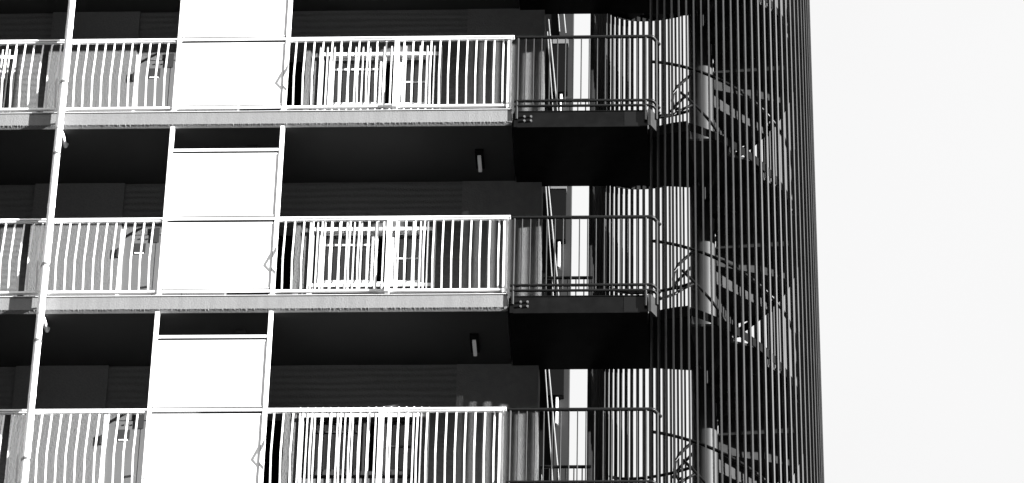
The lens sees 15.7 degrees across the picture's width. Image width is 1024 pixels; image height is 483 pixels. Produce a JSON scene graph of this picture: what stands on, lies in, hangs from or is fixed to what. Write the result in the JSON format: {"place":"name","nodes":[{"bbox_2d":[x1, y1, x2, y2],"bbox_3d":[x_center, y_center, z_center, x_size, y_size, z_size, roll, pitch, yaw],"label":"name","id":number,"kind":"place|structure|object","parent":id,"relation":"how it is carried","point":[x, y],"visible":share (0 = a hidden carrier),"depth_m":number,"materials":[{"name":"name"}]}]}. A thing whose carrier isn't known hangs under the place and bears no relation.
{"place":"outdoors","nodes":[
{"label":"outdoors","id":0,"kind":"place"},
{"bbox_2d":[538,14,573,479],"bbox_3d":[-3.853,8.102,57.371,9.335,51.110,0.709,0,-33,3],"label":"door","id":1,"kind":"structure","parent":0,"point":[555,383],"depth_m":62.12,"materials":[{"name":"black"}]},
{"bbox_2d":[569,0,1023,482],"label":"sky","id":2,"kind":"structure","parent":0,"point":[918,105],"materials":[{"name":"white"}]},
{"label":"ground","id":3,"kind":"structure","parent":0,"visible":0},
{"bbox_2d":[0,0,545,482],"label":"apartment building","id":4,"kind":"structure","parent":3,"relation":"on","point":[376,350],"depth_m":48.24,"materials":[{"name":"paint"}]},
{"bbox_2d":[0,49,17,112],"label":"window","id":5,"kind":"structure","parent":4,"relation":"in","point":[2,58],"depth_m":50.15,"materials":[{"name":"white paint"}]},
{"bbox_2d":[19,0,75,482],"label":"downpipe","id":6,"kind":"object","parent":4,"relation":"attached to","point":[41,322],"visible":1,"depth_m":46.95,"materials":[{"name":"plastic"}]},
{"bbox_2d":[0,409,146,482],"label":"balcony railing","id":7,"kind":"object","parent":4,"relation":"on","point":[41,412],"visible":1,"depth_m":45.61,"materials":[{"name":"white metal"}]},
{"bbox_2d":[0,218,162,295],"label":"balcony railing","id":8,"kind":"object","parent":4,"relation":"on","point":[61,221],"visible":1,"depth_m":47.00,"materials":[{"name":"white metal"}]},
{"bbox_2d":[0,38,177,111],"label":"balcony railing","id":9,"kind":"object","parent":4,"relation":"on","point":[87,42],"visible":1,"depth_m":48.49,"materials":[{"name":"white metal"}]},
{"bbox_2d":[99,414,145,482],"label":"door","id":10,"kind":"structure","parent":4,"relation":"in","point":[141,425],"depth_m":47.00,"materials":[{"name":"paint"}]},
{"bbox_2d":[115,227,181,295],"bbox_3d":[-4.727,0.600,48.282,0.880,1.870,0.100,0,-33,3],"label":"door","id":11,"kind":"structure","parent":4,"relation":"in","point":[156,242],"depth_m":48.50,"materials":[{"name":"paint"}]},
{"bbox_2d":[132,53,195,111],"bbox_3d":[-4.676,-1.760,49.788,0.880,1.870,0.100,0,-33,3],"label":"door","id":12,"kind":"structure","parent":4,"relation":"in","point":[170,74],"depth_m":50.03,"materials":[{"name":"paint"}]},
{"bbox_2d":[141,311,272,482],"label":"privacy screen","id":13,"kind":"object","parent":4,"relation":"on","point":[198,375],"visible":1,"depth_m":45.74,"materials":[{"name":"white paint"}]},
{"bbox_2d":[157,126,284,294],"bbox_3d":[-3.693,-0.391,47.328,1.511,2.568,0.070,0,-33,3],"label":"privacy screen","id":14,"kind":"object","parent":4,"relation":"on","point":[213,255],"visible":1,"depth_m":47.22,"materials":[{"name":"white paint"}]},
{"bbox_2d":[172,0,292,110],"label":"privacy screen","id":15,"kind":"object","parent":4,"relation":"on","point":[213,75],"visible":1,"depth_m":48.61,"materials":[{"name":"white paint"}]},
{"bbox_2d":[296,406,429,482],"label":"window","id":16,"kind":"structure","parent":4,"relation":"in","point":[373,437],"depth_m":46.87,"materials":[{"name":"grey paint"}]},
{"bbox_2d":[307,221,436,288],"bbox_3d":[-1.813,0.243,48.414,1.654,1.040,0.282,0,-33,3],"label":"window","id":17,"kind":"structure","parent":4,"relation":"in","point":[381,254],"depth_m":48.38,"materials":[{"name":"white paint"}]},
{"bbox_2d":[317,46,442,109],"bbox_3d":[-1.762,-2.117,49.920,1.654,1.040,0.282,0,-33,3],"label":"window","id":18,"kind":"structure","parent":4,"relation":"in","point":[389,72],"depth_m":49.91,"materials":[{"name":"white paint"}]},
{"bbox_2d":[267,407,505,482],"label":"balcony railing","id":19,"kind":"object","parent":4,"relation":"on","point":[381,411],"visible":1,"depth_m":45.40,"materials":[{"name":"white metal"}]},
{"bbox_2d":[274,215,510,293],"bbox_3d":[-1.500,0.157,46.831,2.942,1.146,0.136,0,-33,3],"label":"balcony railing","id":20,"kind":"object","parent":4,"relation":"on","point":[390,219],"visible":1,"depth_m":46.80,"materials":[{"name":"white metal"}]},
{"bbox_2d":[286,35,514,108],"bbox_3d":[-1.449,-2.203,48.337,2.942,1.146,0.136,0,-33,3],"label":"balcony railing","id":21,"kind":"object","parent":4,"relation":"on","point":[397,40],"visible":1,"depth_m":48.30,"materials":[{"name":"white metal"}]},
{"bbox_2d":[470,333,479,357],"bbox_3d":[-0.468,1.346,47.038,0.110,0.080,0.580,0,-33,3],"label":"corridor lamp","id":22,"kind":"object","parent":4,"relation":"attached to","point":[474,343],"visible":1,"depth_m":46.94,"materials":[{"name":"white plastic"}]},
{"bbox_2d":[475,149,484,174],"bbox_3d":[-0.417,-1.014,48.544,0.110,0.080,0.580,0,-33,3],"label":"corridor lamp","id":23,"kind":"object","parent":4,"relation":"attached to","point":[479,158],"visible":1,"depth_m":48.46,"materials":[{"name":"white"}]},
{"bbox_2d":[587,0,823,482],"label":"louvred screen","id":24,"kind":"object","parent":3,"relation":"on","point":[799,303],"depth_m":47.91,"materials":[{"name":"paint"}]},
{"bbox_2d":[609,0,802,482],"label":"spiral staircase","id":25,"kind":"structure","parent":3,"relation":"on","point":[642,17],"depth_m":48.40,"materials":[{"name":"metal"}]},
{"bbox_2d":[506,407,661,482],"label":"steel bridge","id":26,"kind":"structure","parent":25,"relation":"attached to","point":[585,466],"depth_m":45.27,"materials":[{"name":"black paint"}]},
{"bbox_2d":[508,215,660,369],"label":"steel bridge","id":27,"kind":"structure","parent":25,"relation":"attached to","point":[575,331],"depth_m":46.68,"materials":[{"name":"black paint"}]},
{"bbox_2d":[520,0,648,13],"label":"steel bridge","id":28,"kind":"structure","parent":25,"relation":"attached to","point":[590,6],"depth_m":50.34,"materials":[{"name":"black paint"}]},
{"bbox_2d":[513,35,660,185],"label":"steel bridge","id":29,"kind":"structure","parent":25,"relation":"attached to","point":[585,147],"depth_m":48.17,"materials":[{"name":"black paint"}]}
]}

